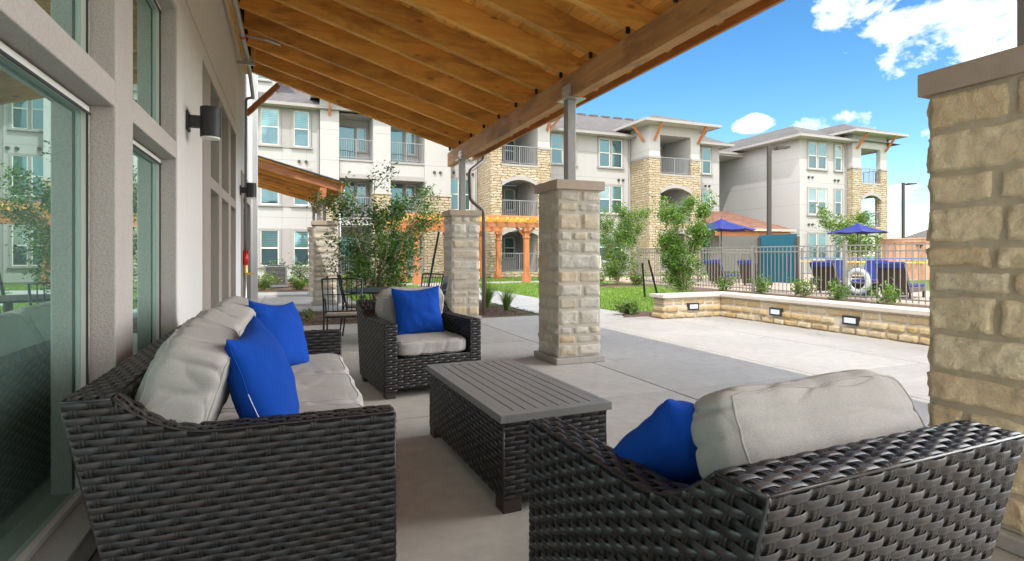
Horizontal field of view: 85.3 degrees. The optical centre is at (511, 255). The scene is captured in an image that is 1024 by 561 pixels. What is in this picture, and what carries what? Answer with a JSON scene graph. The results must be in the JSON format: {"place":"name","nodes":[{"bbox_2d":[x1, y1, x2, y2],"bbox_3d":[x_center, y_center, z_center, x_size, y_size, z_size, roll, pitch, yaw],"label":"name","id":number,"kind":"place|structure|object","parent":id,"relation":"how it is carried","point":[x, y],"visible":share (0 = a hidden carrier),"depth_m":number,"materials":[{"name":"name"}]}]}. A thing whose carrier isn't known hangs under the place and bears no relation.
{"place":"outdoors","nodes":[
{"label":"outdoors","id":0,"kind":"place"},
{"bbox_2d":[258,291,348,295],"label":"walk","id":1,"kind":"structure","parent":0,"point":[279,293],"depth_m":17.94,"materials":[{"name":"concrete"}]},
{"bbox_2d":[258,295,355,310],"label":"entry walk","id":2,"kind":"structure","parent":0,"point":[301,302],"depth_m":14.77,"materials":[{"name":"concrete"}]},
{"bbox_2d":[307,227,312,295],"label":"stone column","id":3,"kind":"structure","parent":2,"relation":"on","point":[310,258],"depth_m":16.68,"materials":[{"name":"stone"}]},
{"bbox_2d":[311,220,338,305],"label":"stone column","id":4,"kind":"structure","parent":2,"relation":"on","point":[320,248],"depth_m":13.59,"materials":[{"name":"stone"}]},
{"bbox_2d":[88,256,929,560],"bbox_3d":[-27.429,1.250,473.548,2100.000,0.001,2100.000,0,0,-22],"label":"ground","id":5,"kind":"structure","parent":0,"point":[926,282],"depth_m":25.75,"materials":[{"name":"plant"}]},
{"bbox_2d":[0,0,251,560],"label":"clubhouse","id":6,"kind":"structure","parent":5,"relation":"on","point":[121,219],"depth_m":2.50,"materials":[{"name":"paint"}]},
{"bbox_2d":[0,41,90,560],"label":"window","id":7,"kind":"structure","parent":6,"relation":"in","point":[44,128],"depth_m":2.04,"materials":[{"name":"teal"}]},
{"bbox_2d":[34,0,88,54],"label":"window","id":8,"kind":"structure","parent":6,"relation":"in","point":[72,16],"depth_m":2.36,"materials":[{"name":"teal"}]},
{"bbox_2d":[133,139,161,354],"bbox_3d":[-2.245,0.192,3.314,0.055,1.719,1.172,0,0,-22],"label":"window","id":9,"kind":"structure","parent":6,"relation":"in","point":[146,166],"depth_m":3.58,"materials":[{"name":"teal"}]},
{"bbox_2d":[133,0,161,125],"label":"window","id":10,"kind":"structure","parent":6,"relation":"in","point":[146,13],"depth_m":3.60,"materials":[{"name":"teal"}]},
{"bbox_2d":[186,105,220,140],"bbox_3d":[-2.426,-1.046,4.383,0.239,0.248,0.150,0,0,-22],"label":"wall light","id":11,"kind":"object","parent":6,"relation":"attached to","point":[207,121],"visible":1,"depth_m":4.33,"materials":[{"name":"black"}]},
{"bbox_2d":[240,183,255,198],"bbox_3d":[-4.253,-1.046,8.962,0.239,0.248,0.150,0,0,-22],"label":"wall light","id":12,"kind":"object","parent":6,"relation":"attached to","point":[249,189],"visible":1,"depth_m":8.91,"materials":[{"name":"black"}]},
{"bbox_2d":[252,73,257,301],"bbox_3d":[-5.420,-1.405,11.726,0.098,5.150,0.080,0,0,-22],"label":"wall downspout","id":13,"kind":"object","parent":6,"relation":"attached to","point":[255,202],"depth_m":11.69,"materials":[{"name":"white paint"}]},
{"bbox_2d":[231,0,280,250],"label":"sprinkler pipe","id":14,"kind":"object","parent":6,"relation":"attached to","point":[243,36],"visible":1,"depth_m":8.45,"materials":[{"name":"metal"}]},
{"bbox_2d":[243,248,252,297],"bbox_3d":[-4.431,0.529,9.328,0.184,1.383,0.089,0,0,9],"label":"test valve","id":15,"kind":"object","parent":14,"relation":"attached to","point":[245,261],"visible":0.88,"depth_m":9.31,"materials":[{"name":"red paint"}]},
{"bbox_2d":[258,155,346,302],"bbox_3d":[-6.198,-0.677,15.077,2.860,3.694,4.900,0,0,-22],"label":"entry canopy","id":16,"kind":"object","parent":6,"relation":"attached to","point":[286,179],"visible":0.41,"depth_m":13.57,"materials":[{"name":"brown wood"}]},
{"bbox_2d":[258,279,388,292],"bbox_3d":[-8.985,1.215,23.870,8.000,0.095,10.200,0,0,-22],"label":"mulch bed","id":17,"kind":"object","parent":5,"relation":"on","point":[288,288],"visible":0.09,"depth_m":19.78,"materials":[{"name":"soil"}]},
{"bbox_2d":[258,271,282,289],"bbox_3d":[-8.630,0.903,19.431,0.956,0.859,1.338,0,0,25],"label":"shrub","id":18,"kind":"object","parent":17,"relation":"on","point":[263,282],"visible":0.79,"depth_m":19.34,"materials":[{"name":"green plant"}]},
{"bbox_2d":[264,265,286,286],"bbox_3d":[-8.839,0.760,20.806,0.800,0.820,0.800,0,0,-22],"label":"ac unit","id":19,"kind":"object","parent":17,"relation":"on","point":[280,271],"visible":0.74,"depth_m":20.52,"materials":[{"name":"metal"}]},
{"bbox_2d":[285,275,308,289],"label":"shrub","id":20,"kind":"object","parent":17,"relation":"on","point":[297,283],"visible":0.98,"depth_m":19.50,"materials":[{"name":"green plant"}]},
{"bbox_2d":[287,254,308,285],"bbox_3d":[-8.265,0.628,21.837,1.272,1.390,1.634,0,0,-22],"label":"shrub","id":21,"kind":"object","parent":17,"relation":"on","point":[300,275],"visible":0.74,"depth_m":21.64,"materials":[{"name":"green plant"}]},
{"bbox_2d":[299,299,536,325],"bbox_3d":[-2.787,1.213,12.518,5.580,0.098,4.680,0,0,-22],"label":"mulch bed","id":22,"kind":"object","parent":5,"relation":"on","point":[494,314],"visible":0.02,"depth_m":11.09,"materials":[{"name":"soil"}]},
{"bbox_2d":[304,160,442,299],"bbox_3d":[-2.888,-0.353,12.358,2.866,3.165,2.853,0,0,-6],"label":"crape myrtle","id":23,"kind":"object","parent":22,"relation":"on","point":[359,254],"visible":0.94,"depth_m":12.07,"materials":[{"name":"green plant"}]},
{"bbox_2d":[368,210,432,286],"bbox_3d":[-2.771,0.017,13.034,1.590,2.418,1.651,0,0,22],"label":"young tree","id":24,"kind":"object","parent":22,"relation":"on","point":[417,239],"visible":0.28,"depth_m":13.04,"materials":[{"name":"green plant"}]},
{"bbox_2d":[479,280,499,307],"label":"ornamental grass","id":25,"kind":"object","parent":22,"relation":"on","point":[489,292],"depth_m":12.84,"materials":[{"name":"plant"}]},
{"bbox_2d":[496,284,522,310],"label":"ornamental grass","id":26,"kind":"object","parent":22,"relation":"on","point":[506,301],"depth_m":12.16,"materials":[{"name":"plant"}]},
{"bbox_2d":[385,213,538,283],"bbox_3d":[-2.585,-0.285,26.719,6.200,3.010,5.950,0,0,-22],"label":"pergola","id":27,"kind":"object","parent":5,"relation":"on","point":[496,224],"visible":0.43,"depth_m":25.25,"materials":[{"name":"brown wood"}]},
{"bbox_2d":[344,277,699,312],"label":"grass","id":28,"kind":"structure","parent":5,"relation":"on","point":[619,294],"depth_m":18.71,"materials":[{"name":"green plant"}]},
{"bbox_2d":[600,283,653,287],"bbox_3d":[4.384,1.216,22.744,2.800,0.091,2.200,0,0,-22],"label":"mulch bed","id":29,"kind":"object","parent":5,"relation":"on","point":[615,285],"visible":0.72,"depth_m":22.19,"materials":[{"name":"soil"}]},
{"bbox_2d":[600,200,653,284],"bbox_3d":[4.476,-0.434,22.774,2.974,3.520,2.300,0,0,-29],"label":"young tree","id":30,"kind":"object","parent":29,"relation":"on","point":[621,236],"visible":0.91,"depth_m":22.30,"materials":[{"name":"green plant"}]},
{"bbox_2d":[624,268,647,284],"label":"shrub","id":31,"kind":"object","parent":29,"relation":"on","point":[635,280],"visible":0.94,"depth_m":22.37,"materials":[{"name":"green plant"}]},
{"bbox_2d":[617,311,653,317],"bbox_3d":[3.134,1.216,11.365,2.081,0.092,1.482,0,0,13],"label":"mulch bed","id":32,"kind":"object","parent":5,"relation":"on","point":[642,314],"visible":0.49,"depth_m":11.22,"materials":[{"name":"soil"}]},
{"bbox_2d":[614,299,639,314],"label":"shrub","id":33,"kind":"object","parent":32,"relation":"on","point":[628,307],"visible":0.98,"depth_m":11.40,"materials":[{"name":"green plant"}]},
{"bbox_2d":[651,189,721,292],"bbox_3d":[4.678,-0.342,15.574,1.843,3.135,2.260,0,0,-43],"label":"young tree","id":34,"kind":"object","parent":5,"relation":"on","point":[675,248],"visible":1,"depth_m":15.36,"materials":[{"name":"green plant"}]},
{"bbox_2d":[668,287,928,307],"bbox_3d":[8.671,1.216,14.764,1.250,0.093,15.000,0,0,-22],"label":"mulch bed","id":35,"kind":"object","parent":5,"relation":"on","point":[704,290],"visible":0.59,"depth_m":16.04,"materials":[{"name":"soil"}]},
{"bbox_2d":[709,271,736,290],"bbox_3d":[7.176,0.905,18.722,0.938,0.778,0.701,0,0,2],"label":"shrub","id":36,"kind":"object","parent":35,"relation":"on","point":[722,285],"visible":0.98,"depth_m":18.69,"materials":[{"name":"green plant"}]},
{"bbox_2d":[743,274,774,294],"bbox_3d":[7.722,0.922,17.185,0.847,0.726,0.887,0,0,-41],"label":"shrub","id":37,"kind":"object","parent":35,"relation":"on","point":[762,288],"visible":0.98,"depth_m":17.13,"materials":[{"name":"green plant"}]},
{"bbox_2d":[788,276,822,296],"bbox_3d":[8.239,0.908,15.810,0.965,0.692,0.928,0,0,-22],"label":"shrub","id":38,"kind":"object","parent":35,"relation":"on","point":[800,288],"visible":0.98,"depth_m":15.78,"materials":[{"name":"green plant"}]},
{"bbox_2d":[826,276,859,300],"bbox_3d":[8.610,0.919,14.623,0.910,0.737,0.705,0,0,-22],"label":"shrub","id":39,"kind":"object","parent":35,"relation":"on","point":[837,293],"visible":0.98,"depth_m":14.64,"materials":[{"name":"green plant"}]},
{"bbox_2d":[861,279,903,304],"bbox_3d":[9.074,0.883,13.566,0.850,0.749,0.855,0,0,15],"label":"shrub","id":40,"kind":"object","parent":35,"relation":"on","point":[888,292],"visible":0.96,"depth_m":13.49,"materials":[{"name":"green plant"}]},
{"bbox_2d":[811,202,886,273],"bbox_3d":[21.812,-1.160,35.606,4.455,4.773,4.224,0,0,-22],"label":"young tree","id":41,"kind":"object","parent":5,"relation":"on","point":[861,218],"visible":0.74,"depth_m":35.59,"materials":[{"name":"green plant"}]},
{"bbox_2d":[880,237,929,279],"bbox_3d":[25.243,0.160,24.271,6.120,2.120,14.382,0,0,-22],"label":"cedar fence","id":42,"kind":"object","parent":5,"relation":"on","point":[909,253],"visible":0.3,"depth_m":28.44,"materials":[{"name":"brown wood"}]},
{"bbox_2d":[901,183,916,237],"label":"lamp post","id":43,"kind":"object","parent":5,"relation":"on","point":[903,210],"visible":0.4,"depth_m":44.83,"materials":[{"name":"grey metal"}]},
{"bbox_2d":[418,285,616,314],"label":"path","id":44,"kind":"structure","parent":0,"point":[525,303],"depth_m":14.48,"materials":[{"name":"concrete"}]},
{"bbox_2d":[91,0,1023,560],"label":"patio","id":45,"kind":"structure","parent":0,"point":[466,80],"depth_m":6.55,"materials":[{"name":"beige concrete"}]},
{"bbox_2d":[58,296,396,560],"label":"wicker sofa","id":46,"kind":"object","parent":45,"relation":"on","point":[175,457],"visible":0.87,"depth_m":1.91,"materials":[{"name":"black wicker"}]},
{"bbox_2d":[224,316,299,417],"bbox_3d":[-1.017,0.530,2.284,0.217,0.520,0.534,-18,8,-13],"label":"throw pillow","id":47,"kind":"object","parent":46,"relation":"on","point":[261,382],"visible":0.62,"depth_m":2.10,"materials":[{"name":"blue fabric"}]},
{"bbox_2d":[248,300,308,365],"bbox_3d":[-1.529,0.519,3.672,0.205,0.470,0.474,-20,-10,10],"label":"throw pillow","id":48,"kind":"object","parent":46,"relation":"on","point":[283,324],"visible":0.5,"depth_m":3.61,"materials":[{"name":"blue fabric"}]},
{"bbox_2d":[321,278,363,329],"bbox_3d":[-2.235,0.753,7.367,0.521,0.937,0.601,0,0,-14],"label":"dining chair","id":49,"kind":"object","parent":45,"relation":"on","point":[342,313],"visible":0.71,"depth_m":7.16,"materials":[{"name":"black metal"}]},
{"bbox_2d":[336,274,374,335],"bbox_3d":[-2.451,0.753,8.766,0.601,0.937,0.521,0,0,-22],"label":"dining chair","id":50,"kind":"object","parent":45,"relation":"on","point":[344,297],"visible":0.5,"depth_m":8.54,"materials":[{"name":"black metal"}]},
{"bbox_2d":[344,287,388,293],"bbox_3d":[-1.794,0.855,8.059,1.240,0.730,1.240,0,0,-22],"label":"dining table","id":51,"kind":"object","parent":45,"relation":"on","point":[372,290],"visible":0.3,"depth_m":7.79,"materials":[{"name":"black metal"}]},
{"bbox_2d":[356,286,480,399],"bbox_3d":[-0.924,0.762,5.347,0.909,0.915,1.041,0,0,-29],"label":"wicker armchair","id":52,"kind":"object","parent":45,"relation":"on","point":[391,361],"visible":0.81,"depth_m":4.99,"materials":[{"name":"black wicker"}]},
{"bbox_2d":[391,285,444,334],"bbox_3d":[-0.894,0.520,5.285,0.484,0.460,0.167,-2,-13,-30],"label":"throw pillow","id":53,"kind":"object","parent":52,"relation":"on","point":[417,311],"visible":0.98,"depth_m":5.22,"materials":[{"name":"blue fabric"}]},
{"bbox_2d":[420,273,443,286],"bbox_3d":[-1.449,0.753,8.755,0.521,0.937,0.601,0,0,40],"label":"dining chair","id":54,"kind":"object","parent":45,"relation":"on","point":[438,274],"visible":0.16,"depth_m":8.98,"materials":[{"name":"black metal"}]},
{"bbox_2d":[440,275,449,297],"bbox_3d":[-1.223,0.753,8.042,0.601,0.937,0.521,0,0,3],"label":"dining chair","id":55,"kind":"object","parent":45,"relation":"on","point":[444,282],"visible":0.23,"depth_m":8.01,"materials":[{"name":"black metal"}]},
{"bbox_2d":[442,210,481,319],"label":"stone column","id":56,"kind":"structure","parent":45,"relation":"on","point":[461,250],"depth_m":10.46,"materials":[{"name":"stone"}]},
{"bbox_2d":[426,358,611,513],"bbox_3d":[-0.039,0.984,3.322,0.615,0.472,1.330,0,0,-24],"label":"coffee table","id":57,"kind":"object","parent":45,"relation":"on","point":[482,413],"visible":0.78,"depth_m":2.91,"materials":[{"name":"black wicker"}]},
{"bbox_2d":[534,179,604,364],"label":"stone column","id":58,"kind":"structure","parent":45,"relation":"on","point":[569,261],"depth_m":6.33,"materials":[{"name":"stone"}]},
{"bbox_2d":[529,369,1023,560],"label":"wicker armchair","id":59,"kind":"object","parent":45,"relation":"on","point":[858,465],"visible":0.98,"depth_m":1.34,"materials":[{"name":"black wicker"}]},
{"bbox_2d":[613,399,701,486],"bbox_3d":[0.537,0.584,1.615,0.464,0.194,0.460,17,-47,-10],"label":"throw pillow","id":60,"kind":"object","parent":59,"relation":"on","point":[659,440],"visible":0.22,"depth_m":1.48,"materials":[{"name":"blue fabric"}]},
{"bbox_2d":[918,45,1023,557],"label":"stone column","id":61,"kind":"structure","parent":45,"relation":"on","point":[975,186],"depth_m":2.41,"materials":[{"name":"stone"}]},
{"bbox_2d":[258,75,908,278],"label":"apartment building","id":62,"kind":"structure","parent":0,"point":[640,162],"depth_m":34.94,"materials":[{"name":"paint"}]},
{"bbox_2d":[258,228,280,267],"bbox_3d":[-12.456,-0.385,28.563,1.170,2.050,0.150,0,0,-22],"label":"window","id":63,"kind":"structure","parent":62,"relation":"in","point":[269,239],"depth_m":28.58,"materials":[{"name":"white"}]},
{"bbox_2d":[258,187,281,206],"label":"window","id":64,"kind":"structure","parent":62,"relation":"in","point":[265,197],"depth_m":28.56,"materials":[{"name":"white"}]},
{"bbox_2d":[258,106,281,147],"bbox_3d":[-12.456,-6.625,28.563,1.170,2.050,0.150,0,0,-22],"label":"window","id":65,"kind":"structure","parent":62,"relation":"in","point":[269,118],"depth_m":28.58,"materials":[{"name":"white"}]},
{"bbox_2d":[290,228,308,267],"bbox_3d":[-11.039,-0.385,29.128,1.060,2.050,0.150,0,0,-22],"label":"window","id":66,"kind":"structure","parent":62,"relation":"in","point":[299,237],"depth_m":29.12,"materials":[{"name":"white"}]},
{"bbox_2d":[290,168,311,207],"bbox_3d":[-11.039,-3.555,29.128,1.060,2.050,0.150,0,0,-22],"label":"window","id":67,"kind":"structure","parent":62,"relation":"in","point":[295,202],"depth_m":29.12,"materials":[{"name":"white"}]},
{"bbox_2d":[290,109,311,149],"bbox_3d":[-11.039,-6.625,29.128,1.060,2.050,0.150,0,0,-22],"label":"window","id":68,"kind":"structure","parent":62,"relation":"in","point":[300,119],"depth_m":29.14,"materials":[{"name":"white"}]},
{"bbox_2d":[339,125,354,158],"bbox_3d":[-9.347,-6.255,31.337,1.000,2.150,0.060,0,0,-22],"label":"door","id":69,"kind":"structure","parent":62,"relation":"in","point":[345,131],"depth_m":31.35,"materials":[{"name":"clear glass"}]},
{"bbox_2d":[340,181,354,216],"bbox_3d":[-9.347,-3.155,31.337,1.000,2.150,0.060,0,0,-22],"label":"door","id":70,"kind":"structure","parent":62,"relation":"in","point":[352,183],"depth_m":31.41,"materials":[{"name":"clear glass"}]},
{"bbox_2d":[341,236,354,273],"bbox_3d":[-9.347,-0.035,31.337,1.000,2.150,0.060,0,0,-22],"label":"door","id":71,"kind":"structure","parent":62,"relation":"in","point":[343,268],"depth_m":31.31,"materials":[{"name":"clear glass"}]},
{"bbox_2d":[354,182,368,207],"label":"window","id":72,"kind":"structure","parent":62,"relation":"in","point":[359,185],"depth_m":31.65,"materials":[{"name":"white"}]},
{"bbox_2d":[354,126,368,153],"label":"window","id":73,"kind":"structure","parent":62,"relation":"in","point":[361,133],"depth_m":31.65,"materials":[{"name":"white"}]},
{"bbox_2d":[391,183,403,215],"bbox_3d":[-6.803,-3.155,32.352,1.000,2.150,0.060,0,0,-22],"label":"door","id":74,"kind":"structure","parent":62,"relation":"in","point":[399,188],"depth_m":32.39,"materials":[{"name":"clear glass"}]},
{"bbox_2d":[391,129,403,161],"bbox_3d":[-6.803,-6.255,32.352,1.000,2.150,0.060,0,0,-22],"label":"door","id":75,"kind":"structure","parent":62,"relation":"in","point":[396,135],"depth_m":32.37,"materials":[{"name":"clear glass"}]},
{"bbox_2d":[403,131,416,156],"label":"window","id":76,"kind":"structure","parent":62,"relation":"in","point":[408,137],"depth_m":32.69,"materials":[{"name":"white"}]},
{"bbox_2d":[404,184,416,208],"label":"window","id":77,"kind":"structure","parent":62,"relation":"in","point":[407,187],"depth_m":32.69,"materials":[{"name":"white"}]},
{"bbox_2d":[451,176,471,209],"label":"window","id":78,"kind":"structure","parent":62,"relation":"in","point":[454,180],"depth_m":32.70,"materials":[{"name":"white"}]},
{"bbox_2d":[502,236,516,259],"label":"window","id":79,"kind":"structure","parent":62,"relation":"in","point":[508,242],"depth_m":34.87,"materials":[{"name":"white"}]},
{"bbox_2d":[502,188,516,211],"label":"window","id":80,"kind":"structure","parent":62,"relation":"in","point":[507,193],"depth_m":34.87,"materials":[{"name":"white"}]},
{"bbox_2d":[502,140,516,162],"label":"window","id":81,"kind":"structure","parent":62,"relation":"in","point":[513,142],"depth_m":34.90,"materials":[{"name":"white"}]},
{"bbox_2d":[550,132,577,166],"bbox_3d":[3.227,-6.640,34.820,2.000,2.020,0.150,0,0,-22],"label":"window","id":82,"kind":"structure","parent":62,"relation":"in","point":[556,139],"depth_m":34.69,"materials":[{"name":"white"}]},
{"bbox_2d":[597,137,624,169],"bbox_3d":[6.418,-6.640,36.093,2.030,2.020,0.150,0,0,-22],"label":"window","id":83,"kind":"structure","parent":62,"relation":"in","point":[610,151],"depth_m":36.07,"materials":[{"name":"white"}]},
{"bbox_2d":[600,184,623,214],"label":"window","id":84,"kind":"structure","parent":62,"relation":"in","point":[612,193],"depth_m":36.09,"materials":[{"name":"white"}]},
{"bbox_2d":[701,233,711,260],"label":"window","id":85,"kind":"structure","parent":62,"relation":"in","point":[709,244],"depth_m":39.05,"materials":[{"name":"white"}]},
{"bbox_2d":[700,146,712,175],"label":"window","id":86,"kind":"structure","parent":62,"relation":"in","point":[705,151],"depth_m":38.99,"materials":[{"name":"white"}]},
{"bbox_2d":[702,211,795,235],"bbox_3d":[15.518,-2.205,37.893,6.610,1.850,3.410,0,0,-22],"label":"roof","id":87,"kind":"object","parent":62,"relation":"attached to","point":[759,226],"visible":0.48,"depth_m":37.31,"materials":[{"name":"orange"}]},
{"bbox_2d":[806,186,827,215],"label":"window","id":88,"kind":"structure","parent":62,"relation":"in","point":[819,195],"depth_m":38.37,"materials":[{"name":"white"}]},
{"bbox_2d":[806,232,828,260],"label":"window","id":89,"kind":"structure","parent":62,"relation":"in","point":[813,238],"depth_m":38.38,"materials":[{"name":"white"}]},
{"bbox_2d":[806,140,828,170],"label":"window","id":90,"kind":"structure","parent":62,"relation":"in","point":[817,152],"depth_m":38.38,"materials":[{"name":"white"}]},
{"bbox_2d":[833,234,842,259],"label":"window","id":91,"kind":"structure","parent":62,"relation":"in","point":[837,253],"depth_m":39.16,"materials":[{"name":"white"}]},
{"bbox_2d":[833,188,843,216],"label":"window","id":92,"kind":"structure","parent":62,"relation":"in","point":[837,192],"depth_m":39.18,"materials":[{"name":"white"}]},
{"bbox_2d":[833,143,843,172],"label":"window","id":93,"kind":"structure","parent":62,"relation":"in","point":[837,148],"depth_m":39.18,"materials":[{"name":"white"}]},
{"bbox_2d":[341,0,1016,255],"label":"sky","id":94,"kind":"structure","parent":0,"point":[808,64],"materials":[{"name":"blue"}]},
{"bbox_2d":[600,274,929,305],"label":"pool deck","id":95,"kind":"structure","parent":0,"point":[775,287],"depth_m":19.99,"materials":[{"name":"concrete"}]},
{"bbox_2d":[704,260,740,283],"bbox_3d":[9.135,0.696,24.114,1.729,1.047,0.720,0,0,-37],"label":"pool lounger","id":96,"kind":"object","parent":95,"relation":"on","point":[707,263],"visible":0.55,"depth_m":23.73,"materials":[{"name":"brown"}]},
{"bbox_2d":[705,217,755,282],"bbox_3d":[9.307,-0.235,24.708,2.725,2.910,2.725,0,0,-42],"label":"pool umbrella","id":97,"kind":"object","parent":95,"relation":"on","point":[721,224],"visible":0.77,"depth_m":24.30,"materials":[{"name":"blue fabric"}]},
{"bbox_2d":[737,260,772,284],"bbox_3d":[9.927,0.696,22.639,1.729,1.047,0.720,0,0,-42],"label":"pool lounger","id":98,"kind":"object","parent":95,"relation":"on","point":[744,271],"visible":0.35,"depth_m":22.23,"materials":[{"name":"brown"}]},
{"bbox_2d":[757,234,799,294],"bbox_3d":[8.651,0.270,18.094,0.100,1.900,1.600,0,0,-22],"label":"privacy screen","id":99,"kind":"object","parent":95,"relation":"on","point":[781,240],"visible":0.71,"depth_m":18.02,"materials":[{"name":"teal metal"}]},
{"bbox_2d":[767,145,790,234],"bbox_3d":[13.349,-2.155,28.003,1.200,6.750,0.400,0,0,-2],"label":"lamp post","id":100,"kind":"object","parent":95,"relation":"on","point":[770,148],"visible":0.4,"depth_m":27.91,"materials":[{"name":"brown metal"}]},
{"bbox_2d":[637,241,929,303],"bbox_3d":[13.834,0.435,17.255,9.995,1.670,19.910,0,0,-22],"label":"pool fence","id":101,"kind":"object","parent":95,"relation":"on","point":[802,251],"visible":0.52,"depth_m":17.09,"materials":[{"name":"grey metal"}]},
{"bbox_2d":[847,266,870,294],"bbox_3d":[9.458,0.690,15.207,0.095,0.785,0.786,0,0,-22],"label":"life ring","id":102,"kind":"object","parent":101,"relation":"hanging from","point":[868,281],"visible":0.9,"depth_m":15.11,"materials":[{"name":"white plastic"}]},
{"bbox_2d":[809,260,842,288],"bbox_3d":[11.708,0.696,20.553,1.729,1.047,0.720,0,0,-42],"label":"pool lounger","id":103,"kind":"object","parent":95,"relation":"on","point":[838,265],"visible":0.2,"depth_m":20.71,"materials":[{"name":"blue"}]},
{"bbox_2d":[809,261,859,292],"bbox_3d":[10.302,0.696,17.703,1.729,1.047,0.720,0,0,-32],"label":"pool lounger","id":104,"kind":"object","parent":95,"relation":"on","point":[823,272],"visible":0.62,"depth_m":17.30,"materials":[{"name":"brown"}]},
{"bbox_2d":[828,222,889,277],"bbox_3d":[18.634,-0.285,29.936,2.782,3.010,2.782,0,0,-1],"label":"pool umbrella","id":105,"kind":"object","parent":95,"relation":"on","point":[857,228],"visible":0.97,"depth_m":29.65,"materials":[{"name":"blue fabric"}]},
{"bbox_2d":[800,257,927,263],"bbox_3d":[14.778,0.645,17.470,0.060,1.150,13.560,0,0,-22],"label":"pool net","id":106,"kind":"object","parent":95,"relation":"on","point":[864,258],"visible":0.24,"depth_m":21.21,"materials":[{"name":"yellow"}]},
{"bbox_2d":[852,260,887,286],"bbox_3d":[12.562,0.696,19.494,1.729,1.047,0.720,0,0,-42],"label":"pool lounger","id":107,"kind":"object","parent":95,"relation":"on","point":[868,265],"visible":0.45,"depth_m":19.84,"materials":[{"name":"blue"}]},
{"bbox_2d":[875,262,924,298],"bbox_3d":[11.189,0.696,15.998,1.729,1.047,0.720,0,0,-37],"label":"pool lounger","id":108,"kind":"object","parent":95,"relation":"on","point":[897,276],"visible":0.79,"depth_m":15.54,"materials":[{"name":"brown"}]},
{"bbox_2d":[665,316,929,364],"bbox_3d":[7.020,1.280,3.802,2.529,0.120,15.847,0,0,-22],"label":"patio extension","id":109,"kind":"object","parent":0,"point":[907,351],"visible":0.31,"depth_m":8.17,"materials":[{"name":"concrete"}]},
{"bbox_2d":[649,291,929,345],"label":"seat wall","id":110,"kind":"structure","parent":109,"relation":"on","point":[901,323],"depth_m":9.33,"materials":[{"name":"beige stone"}]},
{"bbox_2d":[841,282,879,297],"bbox_3d":[10.265,1.010,16.369,0.600,0.420,0.800,0,0,-22],"label":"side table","id":111,"kind":"object","parent":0,"point":[862,285],"visible":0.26,"depth_m":16.08,"materials":[{"name":"brown"}]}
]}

